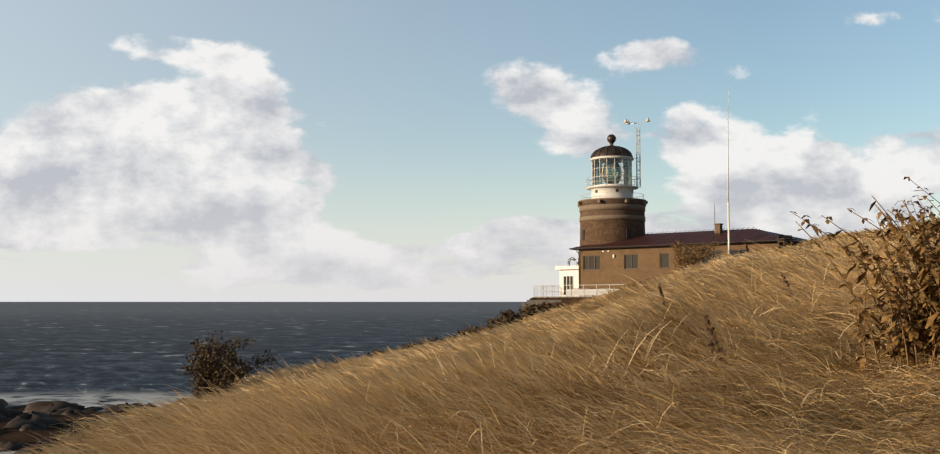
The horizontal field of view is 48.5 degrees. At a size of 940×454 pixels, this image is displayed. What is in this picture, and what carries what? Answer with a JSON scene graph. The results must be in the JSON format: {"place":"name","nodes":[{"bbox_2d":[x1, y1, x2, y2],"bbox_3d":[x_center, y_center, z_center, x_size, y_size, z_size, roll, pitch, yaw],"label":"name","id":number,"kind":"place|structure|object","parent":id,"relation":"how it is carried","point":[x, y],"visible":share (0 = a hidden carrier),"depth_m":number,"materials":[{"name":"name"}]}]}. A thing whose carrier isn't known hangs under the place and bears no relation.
{"place":"outdoors","nodes":[
{"label":"outdoors","id":0,"kind":"place"},
{"bbox_2d":[0,302,524,453],"bbox_3d":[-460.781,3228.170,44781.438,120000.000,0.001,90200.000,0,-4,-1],"label":"sea","id":1,"kind":"structure","parent":0,"point":[102,352],"depth_m":1192.15,"materials":[{"name":"blue liquid"}]},
{"bbox_2d":[0,214,939,453],"bbox_3d":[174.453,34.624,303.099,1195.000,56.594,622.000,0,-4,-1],"label":"hill terrain","id":2,"kind":"structure","parent":0,"point":[17,435],"depth_m":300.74,"materials":[{"name":"beige plant"}]},
{"bbox_2d":[45,423,87,443],"bbox_3d":[-5.964,3.275,15.707,0.932,0.614,0.963,0,-4,-1],"label":"heather bush","id":3,"kind":"object","parent":2,"relation":"on","point":[60,433],"visible":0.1,"depth_m":15.71,"materials":[{"name":"plant"}]},
{"bbox_2d":[0,398,192,453],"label":"shore rocks","id":4,"kind":"object","parent":2,"relation":"on","point":[38,418],"visible":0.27,"depth_m":335.05,"materials":[{"name":"grey stone"}]},
{"bbox_2d":[181,330,277,398],"bbox_3d":[-6.386,3.756,26.868,2.384,2.295,3.107,-1,-4,20],"label":"cliff bush","id":5,"kind":"object","parent":2,"relation":"on","point":[231,365],"depth_m":26.62,"materials":[{"name":"green plant"}]},
{"bbox_2d":[363,348,401,356],"bbox_3d":[-4.973,7.737,61.705,2.760,1.228,3.750,0,-4,-1],"label":"heather bush","id":6,"kind":"object","parent":2,"relation":"on","point":[375,350],"visible":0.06,"depth_m":61.46,"materials":[{"name":"brown plant"}]},
{"bbox_2d":[401,339,443,349],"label":"heather bush","id":7,"kind":"object","parent":2,"relation":"on","point":[418,343],"visible":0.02,"depth_m":67.05,"materials":[{"name":"plant"}]},
{"bbox_2d":[423,334,460,342],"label":"heather bush","id":8,"kind":"object","parent":2,"relation":"on","point":[453,336],"depth_m":73.72,"materials":[{"name":"brown plant"}]},
{"bbox_2d":[455,325,495,336],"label":"heather bush","id":9,"kind":"object","parent":2,"relation":"on","point":[469,331],"visible":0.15,"depth_m":78.34,"materials":[{"name":"plant"}]},
{"bbox_2d":[465,322,510,330],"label":"heather bush","id":10,"kind":"object","parent":2,"relation":"on","point":[469,327],"visible":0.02,"depth_m":83.24,"materials":[{"name":"plant"}]},
{"bbox_2d":[485,316,523,326],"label":"heather bush","id":11,"kind":"object","parent":2,"relation":"on","point":[505,320],"visible":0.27,"depth_m":87.48,"materials":[{"name":"plant"}]},
{"bbox_2d":[497,307,541,319],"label":"heather bush","id":12,"kind":"object","parent":2,"relation":"on","point":[512,314],"depth_m":91.15,"materials":[{"name":"plant"}]},
{"bbox_2d":[519,301,557,314],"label":"heather bush","id":13,"kind":"object","parent":2,"relation":"on","point":[540,307],"depth_m":94.78,"materials":[{"name":"brown plant"}]},
{"bbox_2d":[522,300,561,306],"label":"old concrete","id":14,"kind":"object","parent":2,"relation":"on","point":[531,302],"visible":0.19,"depth_m":101.25,"materials":[{"name":"grey concrete"}]},
{"bbox_2d":[533,296,598,297],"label":"terrace slab","id":15,"kind":"structure","parent":2,"relation":"on","point":[560,296],"depth_m":100.58,"materials":[{"name":"concrete"}]},
{"bbox_2d":[555,265,578,295],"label":"white annex","id":16,"kind":"object","parent":15,"relation":"on","point":[573,271],"depth_m":104.60,"materials":[{"name":"white paint"}]},
{"bbox_2d":[563,276,573,294],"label":"annex mullions","id":17,"kind":"object","parent":16,"relation":"attached to","point":[566,284],"visible":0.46,"depth_m":104.80,"materials":[{"name":"white wood"}]},
{"bbox_2d":[567,257,578,265],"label":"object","id":18,"kind":"object","parent":16,"relation":"on","point":[573,259],"visible":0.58,"depth_m":105.49,"materials":[{"name":"silver metal"}]},
{"bbox_2d":[534,284,628,295],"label":"site railing","id":19,"kind":"object","parent":15,"relation":"on","point":[542,290],"visible":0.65,"depth_m":101.01,"materials":[{"name":"white metal"}]},
{"bbox_2d":[566,289,618,295],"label":"site rail panels","id":20,"kind":"object","parent":19,"relation":"attached to","point":[578,293],"visible":0.57,"depth_m":98.72,"materials":[{"name":"white metal"}]},
{"bbox_2d":[580,219,644,245],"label":"lighthouse tower wall","id":21,"kind":"structure","parent":15,"relation":"on","point":[597,232],"depth_m":102.36,"materials":[{"name":"brown brick"}]},
{"bbox_2d":[582,229,630,239],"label":"tower windows","id":22,"kind":"structure","parent":21,"relation":"in","point":[628,233],"depth_m":102.10,"materials":[{"name":"black glass"}]},
{"bbox_2d":[602,161,621,183],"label":"lighthouse lens","id":23,"kind":"object","parent":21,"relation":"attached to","point":[611,168],"depth_m":104.92,"materials":[{"name":"clear glass"}]},
{"bbox_2d":[578,198,645,221],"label":"lighthouse bands","id":24,"kind":"object","parent":21,"relation":"attached to","point":[611,206],"visible":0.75,"depth_m":102.52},
{"bbox_2d":[579,199,645,216],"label":"lighthouse brick bands","id":25,"kind":"object","parent":21,"relation":"attached to","point":[612,211],"visible":0.46,"depth_m":102.44,"materials":[{"name":"brown brick"}]},
{"bbox_2d":[578,199,647,206],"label":"lighthouse corbels","id":26,"kind":"object","parent":21,"relation":"attached to","point":[626,201],"visible":0.52,"depth_m":103.52,"materials":[{"name":"brown stone"}]},
{"bbox_2d":[578,242,795,288],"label":"house walls","id":27,"kind":"structure","parent":2,"relation":"on","point":[612,271],"depth_m":99.14,"materials":[{"name":"brown brick"}]},
{"bbox_2d":[582,248,769,270],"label":"window frames","id":28,"kind":"structure","parent":27,"relation":"in","point":[594,269],"depth_m":99.12,"materials":[{"name":"wood"}]},
{"bbox_2d":[584,249,768,269],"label":"windows","id":29,"kind":"structure","parent":28,"relation":"in","point":[664,260],"depth_m":98.98,"materials":[{"name":"black glass"}]},
{"bbox_2d":[574,227,807,247],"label":"house roof","id":30,"kind":"structure","parent":27,"relation":"on","point":[703,236],"depth_m":96.74,"materials":[{"name":"brown tile"}]},
{"bbox_2d":[569,240,781,287],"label":"gutter","id":31,"kind":"object","parent":30,"relation":"attached to","point":[670,245],"visible":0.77,"depth_m":95.88,"materials":[{"name":"metal"}]},
{"bbox_2d":[572,240,801,249],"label":"roof eaves","id":32,"kind":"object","parent":30,"relation":"attached to","point":[686,245],"depth_m":93.85,"materials":[{"name":"brown wood"}]},
{"bbox_2d":[714,223,722,233],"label":"house chimney","id":33,"kind":"object","parent":30,"relation":"on","point":[718,228],"visible":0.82,"depth_m":96.56,"materials":[{"name":"brown brick"}]},
{"bbox_2d":[670,239,726,271],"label":"bush","id":34,"kind":"object","parent":2,"relation":"on","point":[689,255],"depth_m":89.32,"materials":[{"name":"brown plant"}]},
{"bbox_2d":[658,273,796,368],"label":"grass seed stalks","id":35,"kind":"object","parent":2,"relation":"on","point":[708,322],"depth_m":8.02,"materials":[{"name":"brown plant"}]},
{"bbox_2d":[727,67,729,255],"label":"flagpole","id":36,"kind":"object","parent":2,"relation":"on","point":[728,216],"visible":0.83,"depth_m":91.03,"materials":[{"name":"white metal"}]},
{"bbox_2d":[777,235,797,247],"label":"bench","id":37,"kind":"object","parent":2,"relation":"on","point":[789,237],"visible":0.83,"depth_m":79.46,"materials":[{"name":"brown wood"}]},
{"bbox_2d":[790,195,939,381],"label":"bush","id":38,"kind":"object","parent":2,"relation":"on","point":[932,322],"depth_m":6.18,"materials":[{"name":"brown plant"}]},
{"bbox_2d":[875,177,939,260],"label":"bush","id":39,"kind":"object","parent":2,"relation":"on","point":[879,214],"depth_m":6.63,"materials":[{"name":"brown plant"}]},
{"bbox_2d":[0,0,939,301],"label":"sky","id":40,"kind":"structure","parent":0,"point":[151,150],"materials":[{"name":"blue"}]},
{"bbox_2d":[573,288,616,288],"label":"picnic tables","id":41,"kind":"object","parent":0,"point":[593,288],"visible":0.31,"depth_m":99.97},
{"bbox_2d":[586,156,637,198],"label":"lantern room base","id":42,"kind":"object","parent":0,"point":[612,188],"visible":0.71,"depth_m":103.68,"materials":[{"name":"white metal"}]},
{"bbox_2d":[590,134,632,160],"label":"lantern dome","id":43,"kind":"structure","parent":42,"relation":"on","point":[611,150],"depth_m":104.55,"materials":[{"name":"brown metal"}]},
{"bbox_2d":[580,175,643,199],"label":"lighthouse railings","id":44,"kind":"object","parent":42,"relation":"attached to","point":[607,180],"visible":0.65,"depth_m":103.19,"materials":[{"name":"grey metal"}]},
{"bbox_2d":[592,158,631,185],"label":"lighthouse mullions","id":45,"kind":"object","parent":42,"relation":"on","point":[622,167],"visible":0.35,"depth_m":104.69,"materials":[{"name":"white metal"}]},
{"bbox_2d":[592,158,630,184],"bbox_3d":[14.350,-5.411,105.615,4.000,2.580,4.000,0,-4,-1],"label":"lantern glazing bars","id":46,"kind":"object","parent":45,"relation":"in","point":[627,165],"depth_m":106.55,"materials":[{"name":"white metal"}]},
{"bbox_2d":[631,122,642,186],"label":"lattice mast","id":47,"kind":"object","parent":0,"point":[636,158],"visible":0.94,"depth_m":104.59,"materials":[{"name":"grey metal"}]},
{"bbox_2d":[623,117,649,123],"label":"lighthouse mast cones","id":48,"kind":"object","parent":47,"relation":"attached to","point":[626,121],"visible":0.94,"depth_m":104.61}
]}

